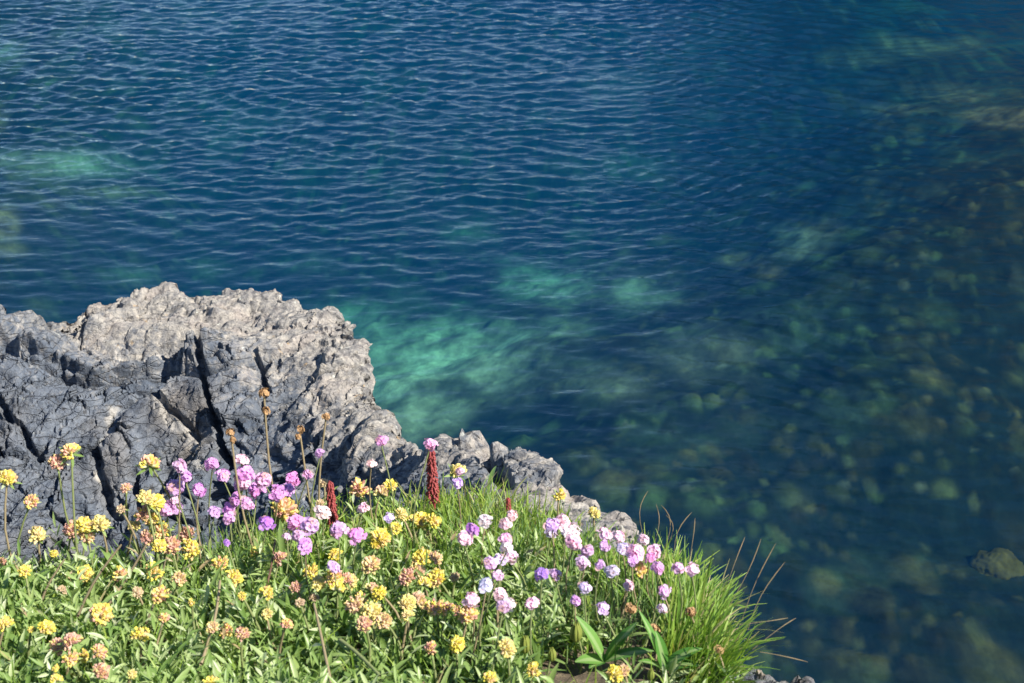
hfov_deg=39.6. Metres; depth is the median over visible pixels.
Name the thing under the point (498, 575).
thrift flower
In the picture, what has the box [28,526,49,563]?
kidney vetch
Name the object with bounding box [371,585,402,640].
kidney vetch
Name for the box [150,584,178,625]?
kidney vetch
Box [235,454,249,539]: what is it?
thrift flower
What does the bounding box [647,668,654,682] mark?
flower bud
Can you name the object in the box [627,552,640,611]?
thrift flower
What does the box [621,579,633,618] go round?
thrift flower
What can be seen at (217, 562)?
kidney vetch
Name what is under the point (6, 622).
kidney vetch
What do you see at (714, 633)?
grass tussock
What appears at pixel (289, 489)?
thrift flower
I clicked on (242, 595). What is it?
kidney vetch
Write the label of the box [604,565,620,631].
thrift flower
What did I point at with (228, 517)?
thrift flower
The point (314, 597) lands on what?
kidney vetch
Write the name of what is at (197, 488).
thrift flower
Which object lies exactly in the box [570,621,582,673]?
flower bud
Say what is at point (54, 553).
kidney vetch
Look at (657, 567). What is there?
thrift flower
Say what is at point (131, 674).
kidney vetch
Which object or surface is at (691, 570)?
thrift flower
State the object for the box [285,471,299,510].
thrift flower
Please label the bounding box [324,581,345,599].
kidney vetch
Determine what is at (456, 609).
kidney vetch
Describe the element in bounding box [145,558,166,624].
bare stalk
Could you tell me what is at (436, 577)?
kidney vetch
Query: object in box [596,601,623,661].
thrift flower
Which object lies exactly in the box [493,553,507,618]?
thrift flower
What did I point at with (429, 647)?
kidney vetch
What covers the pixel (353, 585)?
kidney vetch
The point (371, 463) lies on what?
thrift flower
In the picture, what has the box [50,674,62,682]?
kidney vetch
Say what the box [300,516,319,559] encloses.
thrift flower
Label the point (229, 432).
dried seed head
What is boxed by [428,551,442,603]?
kidney vetch
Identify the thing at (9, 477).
kidney vetch
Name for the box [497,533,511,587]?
thrift flower
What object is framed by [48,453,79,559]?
kidney vetch
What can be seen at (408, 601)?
kidney vetch
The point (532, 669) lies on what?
kidney vetch
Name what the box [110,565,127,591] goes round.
kidney vetch
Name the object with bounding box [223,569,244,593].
kidney vetch
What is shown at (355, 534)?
thrift flower
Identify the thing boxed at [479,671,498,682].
kidney vetch
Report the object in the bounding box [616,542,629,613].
thrift flower
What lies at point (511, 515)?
thrift flower
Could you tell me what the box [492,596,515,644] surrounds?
thrift flower
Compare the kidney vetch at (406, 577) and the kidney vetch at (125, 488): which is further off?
the kidney vetch at (125, 488)
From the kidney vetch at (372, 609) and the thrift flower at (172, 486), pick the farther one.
the thrift flower at (172, 486)
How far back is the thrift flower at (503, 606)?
1.43 m
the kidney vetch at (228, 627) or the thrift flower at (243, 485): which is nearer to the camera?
the kidney vetch at (228, 627)
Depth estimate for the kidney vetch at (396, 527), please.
1.82 m
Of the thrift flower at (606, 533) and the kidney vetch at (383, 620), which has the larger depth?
the thrift flower at (606, 533)
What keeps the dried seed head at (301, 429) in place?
on the ground at (562, 676)
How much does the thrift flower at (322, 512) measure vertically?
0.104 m
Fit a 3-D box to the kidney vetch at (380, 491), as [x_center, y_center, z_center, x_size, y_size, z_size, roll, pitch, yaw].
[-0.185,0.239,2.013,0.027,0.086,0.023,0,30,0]
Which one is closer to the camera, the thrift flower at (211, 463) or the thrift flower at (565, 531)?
the thrift flower at (565, 531)
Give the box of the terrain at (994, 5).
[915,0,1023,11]
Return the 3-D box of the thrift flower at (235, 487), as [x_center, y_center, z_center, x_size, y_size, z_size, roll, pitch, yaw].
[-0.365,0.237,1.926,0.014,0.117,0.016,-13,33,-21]
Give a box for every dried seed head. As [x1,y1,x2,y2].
[225,428,252,547]
[258,387,285,541]
[295,425,312,515]
[318,412,329,498]
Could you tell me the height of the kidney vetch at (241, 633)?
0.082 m
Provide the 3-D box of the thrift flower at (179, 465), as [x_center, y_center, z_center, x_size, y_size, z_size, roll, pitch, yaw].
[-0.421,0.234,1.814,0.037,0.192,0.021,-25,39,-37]
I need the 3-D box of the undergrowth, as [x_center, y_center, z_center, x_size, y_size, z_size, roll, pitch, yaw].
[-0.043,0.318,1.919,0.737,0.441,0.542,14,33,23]
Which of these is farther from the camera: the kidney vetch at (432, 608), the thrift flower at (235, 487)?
the thrift flower at (235, 487)
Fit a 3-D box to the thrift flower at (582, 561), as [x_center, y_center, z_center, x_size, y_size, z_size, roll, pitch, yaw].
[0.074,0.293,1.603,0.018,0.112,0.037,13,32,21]
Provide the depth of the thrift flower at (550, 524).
1.68 m
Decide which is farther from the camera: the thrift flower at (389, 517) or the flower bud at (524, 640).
the thrift flower at (389, 517)
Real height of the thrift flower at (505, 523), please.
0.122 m
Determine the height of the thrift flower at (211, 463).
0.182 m
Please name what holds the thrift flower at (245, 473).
on the ground at (562, 676)
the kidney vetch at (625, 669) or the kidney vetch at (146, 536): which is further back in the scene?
the kidney vetch at (146, 536)
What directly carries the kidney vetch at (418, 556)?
on the ground at (562, 676)
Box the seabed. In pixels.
[0,0,1023,682]
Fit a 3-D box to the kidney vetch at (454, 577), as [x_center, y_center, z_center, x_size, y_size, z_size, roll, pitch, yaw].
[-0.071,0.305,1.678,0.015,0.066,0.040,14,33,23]
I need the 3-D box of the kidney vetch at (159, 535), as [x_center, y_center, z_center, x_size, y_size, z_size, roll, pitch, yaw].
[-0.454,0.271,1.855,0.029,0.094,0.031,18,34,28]
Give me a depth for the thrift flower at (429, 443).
1.83 m
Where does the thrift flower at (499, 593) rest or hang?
on the ground at (562, 676)
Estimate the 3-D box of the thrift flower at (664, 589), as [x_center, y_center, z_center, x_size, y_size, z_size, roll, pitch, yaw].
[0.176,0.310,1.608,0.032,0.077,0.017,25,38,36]
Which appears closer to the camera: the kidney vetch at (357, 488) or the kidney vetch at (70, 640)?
the kidney vetch at (70, 640)
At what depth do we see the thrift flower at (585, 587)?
1.52 m
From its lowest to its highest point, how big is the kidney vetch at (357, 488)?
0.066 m
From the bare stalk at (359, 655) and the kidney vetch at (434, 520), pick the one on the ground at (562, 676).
the kidney vetch at (434, 520)
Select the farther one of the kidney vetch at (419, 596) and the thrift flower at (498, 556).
the thrift flower at (498, 556)
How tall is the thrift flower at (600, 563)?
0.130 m
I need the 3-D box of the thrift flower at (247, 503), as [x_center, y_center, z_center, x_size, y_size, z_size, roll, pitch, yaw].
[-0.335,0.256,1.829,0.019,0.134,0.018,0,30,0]
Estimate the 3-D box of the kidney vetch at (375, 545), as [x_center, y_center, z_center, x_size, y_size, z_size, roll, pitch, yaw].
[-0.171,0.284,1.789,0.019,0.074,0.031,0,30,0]
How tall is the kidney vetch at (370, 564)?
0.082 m
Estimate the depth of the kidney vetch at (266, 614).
1.56 m
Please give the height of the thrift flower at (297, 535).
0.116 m
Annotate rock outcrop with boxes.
[0,281,489,572]
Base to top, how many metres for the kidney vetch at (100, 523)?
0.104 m
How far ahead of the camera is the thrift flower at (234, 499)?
1.86 m
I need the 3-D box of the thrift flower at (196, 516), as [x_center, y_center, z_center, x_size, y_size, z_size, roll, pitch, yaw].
[-0.408,0.234,1.828,0.037,0.171,0.012,22,37,33]
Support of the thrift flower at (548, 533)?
on the ground at (562, 676)
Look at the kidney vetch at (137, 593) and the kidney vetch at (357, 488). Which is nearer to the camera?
the kidney vetch at (137, 593)
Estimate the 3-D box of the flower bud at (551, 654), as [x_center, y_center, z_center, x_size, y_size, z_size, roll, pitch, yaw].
[0.041,0.350,1.485,0.011,0.078,0.012,0,30,0]
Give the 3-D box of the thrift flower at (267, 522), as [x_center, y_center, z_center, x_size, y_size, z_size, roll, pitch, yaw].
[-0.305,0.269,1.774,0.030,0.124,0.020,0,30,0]
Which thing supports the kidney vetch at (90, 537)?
on the ground at (562, 676)
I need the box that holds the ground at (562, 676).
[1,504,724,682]
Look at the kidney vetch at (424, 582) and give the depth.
1.62 m
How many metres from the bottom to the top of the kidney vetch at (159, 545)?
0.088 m
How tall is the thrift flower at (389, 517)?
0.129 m
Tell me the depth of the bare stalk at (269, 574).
1.74 m
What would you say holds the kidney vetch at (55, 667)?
on the ground at (562, 676)
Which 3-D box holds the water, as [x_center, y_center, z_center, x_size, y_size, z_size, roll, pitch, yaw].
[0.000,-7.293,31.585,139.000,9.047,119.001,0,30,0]
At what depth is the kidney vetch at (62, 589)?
1.66 m
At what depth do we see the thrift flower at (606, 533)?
1.69 m
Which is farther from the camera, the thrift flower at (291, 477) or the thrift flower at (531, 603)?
the thrift flower at (291, 477)
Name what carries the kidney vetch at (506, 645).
on the ground at (562, 676)
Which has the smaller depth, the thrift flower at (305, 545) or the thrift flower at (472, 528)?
the thrift flower at (305, 545)
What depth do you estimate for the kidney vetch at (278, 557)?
1.75 m
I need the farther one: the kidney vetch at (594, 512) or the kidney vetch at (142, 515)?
the kidney vetch at (594, 512)
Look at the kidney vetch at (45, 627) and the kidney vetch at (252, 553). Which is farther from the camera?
the kidney vetch at (252, 553)
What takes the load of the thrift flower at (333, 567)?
on the ground at (562, 676)
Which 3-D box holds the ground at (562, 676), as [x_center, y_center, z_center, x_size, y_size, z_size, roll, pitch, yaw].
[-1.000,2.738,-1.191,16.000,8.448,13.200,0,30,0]
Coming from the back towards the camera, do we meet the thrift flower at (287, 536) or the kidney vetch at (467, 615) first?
the thrift flower at (287, 536)
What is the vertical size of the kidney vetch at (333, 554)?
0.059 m
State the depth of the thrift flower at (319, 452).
1.89 m
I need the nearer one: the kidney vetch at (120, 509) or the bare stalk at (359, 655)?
the bare stalk at (359, 655)
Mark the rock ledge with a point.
(543, 475)
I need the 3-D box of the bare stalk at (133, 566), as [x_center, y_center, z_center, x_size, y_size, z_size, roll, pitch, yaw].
[-0.460,0.279,1.707,0.005,0.018,0.130,3,30,5]
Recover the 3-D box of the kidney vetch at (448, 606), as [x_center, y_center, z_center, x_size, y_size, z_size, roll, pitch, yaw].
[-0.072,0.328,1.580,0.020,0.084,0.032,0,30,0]
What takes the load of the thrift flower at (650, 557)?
on the ground at (562, 676)
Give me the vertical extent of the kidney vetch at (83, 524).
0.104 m
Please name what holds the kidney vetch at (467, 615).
on the ground at (562, 676)
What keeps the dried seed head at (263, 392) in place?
on the ground at (562, 676)
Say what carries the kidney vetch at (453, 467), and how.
on the ground at (562, 676)
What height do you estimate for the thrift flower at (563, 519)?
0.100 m
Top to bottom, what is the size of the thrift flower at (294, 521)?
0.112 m
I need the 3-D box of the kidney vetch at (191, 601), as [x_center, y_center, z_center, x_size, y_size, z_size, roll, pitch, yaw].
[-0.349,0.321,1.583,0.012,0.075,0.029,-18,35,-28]
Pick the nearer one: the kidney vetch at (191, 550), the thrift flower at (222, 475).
the kidney vetch at (191, 550)
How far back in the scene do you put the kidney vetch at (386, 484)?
2.01 m
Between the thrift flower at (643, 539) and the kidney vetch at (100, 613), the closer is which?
the kidney vetch at (100, 613)
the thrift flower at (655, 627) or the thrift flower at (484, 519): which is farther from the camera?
the thrift flower at (484, 519)
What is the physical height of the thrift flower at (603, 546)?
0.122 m
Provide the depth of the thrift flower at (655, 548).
1.67 m
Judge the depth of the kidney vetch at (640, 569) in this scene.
1.67 m
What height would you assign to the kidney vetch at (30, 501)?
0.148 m
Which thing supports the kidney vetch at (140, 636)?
on the ground at (562, 676)
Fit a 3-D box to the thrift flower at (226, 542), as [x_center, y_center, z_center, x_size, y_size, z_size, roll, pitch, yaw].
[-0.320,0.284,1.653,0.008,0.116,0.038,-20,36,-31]
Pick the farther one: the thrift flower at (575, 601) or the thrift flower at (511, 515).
the thrift flower at (511, 515)
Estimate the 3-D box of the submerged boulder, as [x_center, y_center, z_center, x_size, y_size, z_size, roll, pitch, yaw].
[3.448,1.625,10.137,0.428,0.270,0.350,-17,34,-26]
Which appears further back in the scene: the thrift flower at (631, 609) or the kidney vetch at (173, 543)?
the kidney vetch at (173, 543)
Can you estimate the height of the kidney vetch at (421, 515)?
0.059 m
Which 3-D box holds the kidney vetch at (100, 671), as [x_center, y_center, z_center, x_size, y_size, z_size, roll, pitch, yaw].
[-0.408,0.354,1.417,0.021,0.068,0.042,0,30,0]
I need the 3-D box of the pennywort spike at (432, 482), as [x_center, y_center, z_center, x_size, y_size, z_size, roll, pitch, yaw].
[-0.114,0.212,2.039,0.022,0.136,0.021,0,30,0]
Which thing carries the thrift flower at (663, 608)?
on the ground at (562, 676)
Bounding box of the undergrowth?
[180,484,709,674]
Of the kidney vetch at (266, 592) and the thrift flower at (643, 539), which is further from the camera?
the thrift flower at (643, 539)
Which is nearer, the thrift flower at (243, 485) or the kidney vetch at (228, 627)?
the kidney vetch at (228, 627)
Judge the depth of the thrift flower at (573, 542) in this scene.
1.66 m
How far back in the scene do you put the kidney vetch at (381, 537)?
1.78 m
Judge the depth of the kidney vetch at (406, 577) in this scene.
1.66 m
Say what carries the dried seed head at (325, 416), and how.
on the ground at (562, 676)
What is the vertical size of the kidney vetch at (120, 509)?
0.124 m
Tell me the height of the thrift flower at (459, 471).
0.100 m
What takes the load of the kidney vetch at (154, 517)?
on the ground at (562, 676)
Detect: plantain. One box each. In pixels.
[575,616,653,668]
[639,610,701,670]
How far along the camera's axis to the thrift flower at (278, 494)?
1.87 m
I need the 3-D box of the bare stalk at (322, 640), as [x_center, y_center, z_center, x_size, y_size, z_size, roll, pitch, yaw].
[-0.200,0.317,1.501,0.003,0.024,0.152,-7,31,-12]
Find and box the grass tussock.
[575,491,806,682]
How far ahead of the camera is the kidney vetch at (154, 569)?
1.68 m
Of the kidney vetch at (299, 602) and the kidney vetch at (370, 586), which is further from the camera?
the kidney vetch at (370, 586)
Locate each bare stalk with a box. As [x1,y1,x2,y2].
[42,559,64,600]
[77,544,121,616]
[108,544,146,603]
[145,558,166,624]
[200,580,220,664]
[266,539,275,586]
[313,603,331,682]
[338,638,380,676]
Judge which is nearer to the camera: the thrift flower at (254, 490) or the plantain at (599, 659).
the plantain at (599, 659)
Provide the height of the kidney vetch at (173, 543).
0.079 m
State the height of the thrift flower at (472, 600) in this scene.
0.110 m
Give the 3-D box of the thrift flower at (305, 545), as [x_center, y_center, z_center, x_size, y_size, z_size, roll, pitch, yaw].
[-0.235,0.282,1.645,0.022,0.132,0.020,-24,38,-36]
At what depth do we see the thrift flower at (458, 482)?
1.92 m
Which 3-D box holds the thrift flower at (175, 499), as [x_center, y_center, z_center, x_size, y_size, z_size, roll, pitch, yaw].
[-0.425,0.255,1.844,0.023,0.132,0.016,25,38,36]
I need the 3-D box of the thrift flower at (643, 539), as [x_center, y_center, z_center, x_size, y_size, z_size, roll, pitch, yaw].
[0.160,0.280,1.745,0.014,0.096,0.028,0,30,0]
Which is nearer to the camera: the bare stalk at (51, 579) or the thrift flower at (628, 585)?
the thrift flower at (628, 585)
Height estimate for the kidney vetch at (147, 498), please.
0.143 m
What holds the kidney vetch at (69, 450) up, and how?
on the ground at (562, 676)
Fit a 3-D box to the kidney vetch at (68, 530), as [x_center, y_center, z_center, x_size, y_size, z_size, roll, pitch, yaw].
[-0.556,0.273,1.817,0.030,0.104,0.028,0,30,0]
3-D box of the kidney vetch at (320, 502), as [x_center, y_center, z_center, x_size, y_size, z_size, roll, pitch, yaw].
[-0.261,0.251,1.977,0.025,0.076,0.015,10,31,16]
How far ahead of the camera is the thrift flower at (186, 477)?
1.80 m
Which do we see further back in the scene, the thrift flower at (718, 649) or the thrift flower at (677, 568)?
the thrift flower at (677, 568)
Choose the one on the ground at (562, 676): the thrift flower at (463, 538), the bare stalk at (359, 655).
the thrift flower at (463, 538)
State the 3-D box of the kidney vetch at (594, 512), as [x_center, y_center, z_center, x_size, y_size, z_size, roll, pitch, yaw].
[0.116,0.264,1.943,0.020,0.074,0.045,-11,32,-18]
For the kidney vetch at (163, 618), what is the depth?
1.54 m
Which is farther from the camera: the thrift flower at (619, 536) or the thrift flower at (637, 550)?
the thrift flower at (619, 536)
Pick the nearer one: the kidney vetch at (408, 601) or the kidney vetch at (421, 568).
the kidney vetch at (408, 601)
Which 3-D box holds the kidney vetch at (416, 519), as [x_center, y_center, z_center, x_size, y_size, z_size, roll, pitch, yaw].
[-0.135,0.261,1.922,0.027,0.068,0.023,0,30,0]
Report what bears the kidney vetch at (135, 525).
on the ground at (562, 676)
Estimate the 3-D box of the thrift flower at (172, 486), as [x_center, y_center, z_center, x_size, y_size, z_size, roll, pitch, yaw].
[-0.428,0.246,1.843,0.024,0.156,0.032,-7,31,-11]
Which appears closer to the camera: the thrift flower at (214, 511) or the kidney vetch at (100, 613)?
the kidney vetch at (100, 613)
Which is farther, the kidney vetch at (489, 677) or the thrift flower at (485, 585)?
the thrift flower at (485, 585)
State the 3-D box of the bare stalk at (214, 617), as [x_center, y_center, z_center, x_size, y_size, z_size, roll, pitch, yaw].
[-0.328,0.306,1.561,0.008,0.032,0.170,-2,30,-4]
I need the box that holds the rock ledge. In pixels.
[374,441,814,682]
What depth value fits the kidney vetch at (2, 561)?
1.76 m
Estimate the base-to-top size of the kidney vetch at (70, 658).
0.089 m
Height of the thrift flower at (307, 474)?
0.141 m
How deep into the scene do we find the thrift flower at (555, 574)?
1.61 m
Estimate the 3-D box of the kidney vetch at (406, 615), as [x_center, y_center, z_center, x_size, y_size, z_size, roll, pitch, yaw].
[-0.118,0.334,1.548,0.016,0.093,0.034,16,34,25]
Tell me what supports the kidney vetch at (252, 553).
on the ground at (562, 676)
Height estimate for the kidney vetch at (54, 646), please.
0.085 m
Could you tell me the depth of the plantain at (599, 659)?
1.54 m
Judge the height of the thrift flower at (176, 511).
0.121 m
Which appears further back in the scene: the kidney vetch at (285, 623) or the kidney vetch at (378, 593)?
the kidney vetch at (378, 593)
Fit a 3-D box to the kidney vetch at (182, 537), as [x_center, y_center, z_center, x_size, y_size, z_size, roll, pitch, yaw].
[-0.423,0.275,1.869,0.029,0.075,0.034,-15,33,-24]
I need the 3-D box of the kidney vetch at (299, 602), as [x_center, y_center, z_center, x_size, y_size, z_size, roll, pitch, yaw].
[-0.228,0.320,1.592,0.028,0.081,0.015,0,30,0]
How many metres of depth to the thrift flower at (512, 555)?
1.67 m
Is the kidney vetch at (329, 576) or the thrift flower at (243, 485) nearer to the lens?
the kidney vetch at (329, 576)
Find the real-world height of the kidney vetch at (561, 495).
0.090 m
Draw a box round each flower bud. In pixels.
[519,635,531,662]
[546,647,555,680]
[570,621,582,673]
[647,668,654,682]
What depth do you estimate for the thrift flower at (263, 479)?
1.89 m
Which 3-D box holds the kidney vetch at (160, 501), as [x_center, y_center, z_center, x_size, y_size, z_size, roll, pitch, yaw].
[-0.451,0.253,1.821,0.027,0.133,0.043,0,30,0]
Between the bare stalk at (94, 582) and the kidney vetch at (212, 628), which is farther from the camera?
the bare stalk at (94, 582)
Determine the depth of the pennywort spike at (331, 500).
1.92 m
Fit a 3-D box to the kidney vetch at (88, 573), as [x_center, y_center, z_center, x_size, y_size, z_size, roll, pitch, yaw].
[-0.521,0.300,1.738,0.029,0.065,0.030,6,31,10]
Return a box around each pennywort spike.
[326,481,337,534]
[425,450,439,512]
[504,497,511,512]
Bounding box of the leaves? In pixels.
[0,466,754,682]
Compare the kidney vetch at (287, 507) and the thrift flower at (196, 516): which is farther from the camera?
the kidney vetch at (287, 507)
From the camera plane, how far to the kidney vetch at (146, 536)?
1.80 m
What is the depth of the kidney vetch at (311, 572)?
1.71 m
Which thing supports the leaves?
on the ground at (562, 676)
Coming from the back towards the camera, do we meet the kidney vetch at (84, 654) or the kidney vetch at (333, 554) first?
the kidney vetch at (333, 554)
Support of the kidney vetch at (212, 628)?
on the ground at (562, 676)
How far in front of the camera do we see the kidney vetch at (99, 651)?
1.45 m
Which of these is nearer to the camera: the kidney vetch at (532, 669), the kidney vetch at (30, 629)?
the kidney vetch at (532, 669)
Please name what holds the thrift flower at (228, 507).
on the ground at (562, 676)
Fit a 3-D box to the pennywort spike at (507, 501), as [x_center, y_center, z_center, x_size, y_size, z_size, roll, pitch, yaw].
[-0.006,0.249,1.999,0.011,0.072,0.012,-19,35,-30]
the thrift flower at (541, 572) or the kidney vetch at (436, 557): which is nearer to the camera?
the thrift flower at (541, 572)
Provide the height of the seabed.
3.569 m
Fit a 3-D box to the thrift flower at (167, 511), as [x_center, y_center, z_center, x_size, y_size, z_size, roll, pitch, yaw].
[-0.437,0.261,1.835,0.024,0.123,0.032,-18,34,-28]
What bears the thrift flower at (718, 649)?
on the ground at (562, 676)
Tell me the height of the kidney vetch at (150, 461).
0.200 m
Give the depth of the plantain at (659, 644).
1.52 m
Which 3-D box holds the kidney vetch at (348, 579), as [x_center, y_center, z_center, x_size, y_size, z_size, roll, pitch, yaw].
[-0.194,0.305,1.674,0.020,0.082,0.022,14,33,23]
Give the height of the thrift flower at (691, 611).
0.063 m
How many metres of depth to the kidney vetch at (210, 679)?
1.39 m
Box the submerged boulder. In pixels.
[969,547,1023,579]
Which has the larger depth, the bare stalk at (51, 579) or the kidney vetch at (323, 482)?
the kidney vetch at (323, 482)
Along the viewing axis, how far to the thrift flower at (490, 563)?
1.55 m
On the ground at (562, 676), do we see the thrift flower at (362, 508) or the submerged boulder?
the thrift flower at (362, 508)
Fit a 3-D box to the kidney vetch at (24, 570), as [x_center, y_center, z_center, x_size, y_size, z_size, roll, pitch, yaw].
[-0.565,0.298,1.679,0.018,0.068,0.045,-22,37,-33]
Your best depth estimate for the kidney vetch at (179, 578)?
1.67 m
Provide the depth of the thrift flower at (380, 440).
1.95 m
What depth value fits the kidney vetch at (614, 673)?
1.42 m
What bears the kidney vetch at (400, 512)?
on the ground at (562, 676)
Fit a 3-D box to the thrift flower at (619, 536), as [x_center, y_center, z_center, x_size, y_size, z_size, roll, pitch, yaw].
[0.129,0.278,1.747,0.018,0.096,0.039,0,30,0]
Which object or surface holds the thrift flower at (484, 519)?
on the ground at (562, 676)
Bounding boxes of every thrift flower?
[159,500,181,564]
[166,479,190,538]
[169,495,191,539]
[170,503,185,569]
[172,458,186,564]
[178,471,200,561]
[181,468,206,567]
[192,482,206,551]
[204,457,218,555]
[207,506,220,550]
[214,469,239,540]
[222,502,246,555]
[223,511,235,564]
[223,539,244,607]
[229,465,255,539]
[229,491,243,543]
[233,482,247,541]
[234,477,250,550]
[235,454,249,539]
[240,495,254,560]
[248,482,266,526]
[255,472,277,537]
[258,515,275,572]
[268,484,285,542]
[276,483,296,497]
[281,533,291,577]
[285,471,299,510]
[286,513,303,573]
[291,529,305,576]
[296,469,312,513]
[297,537,313,603]
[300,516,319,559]
[311,448,324,535]
[314,505,331,546]
[327,560,339,622]
[329,520,349,569]
[347,527,366,591]
[357,502,369,528]
[366,459,376,524]
[375,435,395,519]
[383,511,394,572]
[412,438,437,544]
[452,477,462,529]
[455,467,465,509]
[456,530,478,604]
[461,522,479,562]
[462,591,479,656]
[470,577,492,663]
[477,514,492,574]
[479,569,503,645]
[483,556,498,627]
[486,542,512,623]
[491,597,510,671]
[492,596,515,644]
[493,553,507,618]
[493,587,507,619]
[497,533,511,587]
[498,517,521,580]
[502,551,527,590]
[506,510,517,574]
[525,596,545,682]
[534,567,549,648]
[543,518,558,587]
[544,530,558,568]
[549,569,567,623]
[556,513,570,560]
[558,527,571,586]
[560,521,581,577]
[565,534,581,605]
[567,554,590,635]
[570,594,588,652]
[577,544,593,606]
[577,581,603,671]
[594,559,611,641]
[596,527,612,601]
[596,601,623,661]
[598,539,615,632]
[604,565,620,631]
[610,530,624,603]
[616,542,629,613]
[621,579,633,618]
[625,544,644,623]
[625,602,636,647]
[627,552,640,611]
[637,533,648,581]
[641,603,667,668]
[642,561,663,654]
[645,552,655,605]
[646,544,660,622]
[647,623,660,679]
[656,584,672,620]
[669,562,684,649]
[684,561,699,625]
[685,607,697,644]
[713,645,727,682]
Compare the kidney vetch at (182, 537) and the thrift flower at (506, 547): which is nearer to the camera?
the thrift flower at (506, 547)
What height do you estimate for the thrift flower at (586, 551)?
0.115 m
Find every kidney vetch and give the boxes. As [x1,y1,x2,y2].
[0,469,22,569]
[0,556,14,579]
[0,615,15,645]
[17,494,40,565]
[17,564,32,596]
[27,626,35,658]
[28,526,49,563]
[37,619,65,667]
[45,637,82,682]
[47,549,61,565]
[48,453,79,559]
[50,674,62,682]
[51,664,59,675]
[55,585,67,610]
[57,632,83,674]
[59,442,83,565]
[60,519,78,560]
[60,648,85,682]
[71,564,96,587]
[76,516,98,578]
[77,646,90,682]
[78,532,95,561]
[87,601,114,664]
[90,514,113,560]
[90,643,108,665]
[90,663,109,682]
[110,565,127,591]
[116,504,141,580]
[120,483,138,553]
[124,668,137,682]
[126,520,141,557]
[130,626,151,669]
[131,586,143,605]
[133,504,156,560]
[134,489,160,566]
[135,453,183,562]
[139,529,161,564]
[143,561,181,602]
[144,512,165,563]
[148,519,175,539]
[149,494,165,564]
[150,538,167,568]
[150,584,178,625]
[156,612,173,644]
[161,534,181,570]
[170,569,189,601]
[179,526,196,544]
[180,535,203,572]
[188,598,197,634]
[202,674,219,682]
[204,621,220,660]
[210,555,232,576]
[213,621,234,655]
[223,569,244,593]
[234,626,253,669]
[238,591,261,631]
[248,547,263,573]
[255,585,277,645]
[261,608,283,656]
[270,496,299,527]
[271,551,289,580]
[278,617,293,658]
[289,580,304,609]
[294,597,311,636]
[300,571,325,613]
[302,562,322,590]
[307,593,321,617]
[314,499,324,527]
[320,478,327,502]
[321,570,344,622]
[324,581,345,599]
[326,548,342,561]
[342,572,354,595]
[343,594,376,643]
[344,573,358,594]
[346,477,372,523]
[352,590,368,610]
[352,615,374,672]
[357,601,381,645]
[358,555,381,590]
[361,582,378,599]
[363,527,390,556]
[368,541,380,574]
[371,485,388,526]
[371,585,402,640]
[374,611,402,670]
[381,478,397,523]
[387,522,403,558]
[392,507,412,540]
[396,593,416,655]
[397,567,416,610]
[399,609,414,660]
[406,514,419,542]
[408,511,428,542]
[409,562,425,590]
[409,590,426,651]
[411,546,432,566]
[413,576,431,602]
[422,640,438,682]
[424,512,443,548]
[424,598,449,640]
[426,567,450,596]
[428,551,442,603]
[438,600,455,647]
[444,463,466,500]
[446,634,464,682]
[449,572,461,598]
[451,604,469,637]
[456,605,478,653]
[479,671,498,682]
[492,637,516,682]
[523,662,541,682]
[551,486,566,515]
[587,507,600,539]
[603,664,624,682]
[617,663,630,682]
[626,561,647,625]
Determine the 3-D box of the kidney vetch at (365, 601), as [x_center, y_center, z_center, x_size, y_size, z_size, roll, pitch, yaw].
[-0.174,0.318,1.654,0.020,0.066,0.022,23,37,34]
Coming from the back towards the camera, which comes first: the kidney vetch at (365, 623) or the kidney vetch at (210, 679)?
the kidney vetch at (365, 623)
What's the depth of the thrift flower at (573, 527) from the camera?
1.77 m
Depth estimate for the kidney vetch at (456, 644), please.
1.49 m
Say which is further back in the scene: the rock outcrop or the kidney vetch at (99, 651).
the rock outcrop
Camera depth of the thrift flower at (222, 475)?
1.87 m
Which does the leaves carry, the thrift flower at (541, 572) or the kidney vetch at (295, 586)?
the kidney vetch at (295, 586)
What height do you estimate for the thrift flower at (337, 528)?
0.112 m
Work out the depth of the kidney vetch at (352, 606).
1.57 m
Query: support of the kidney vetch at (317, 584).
on the ground at (562, 676)

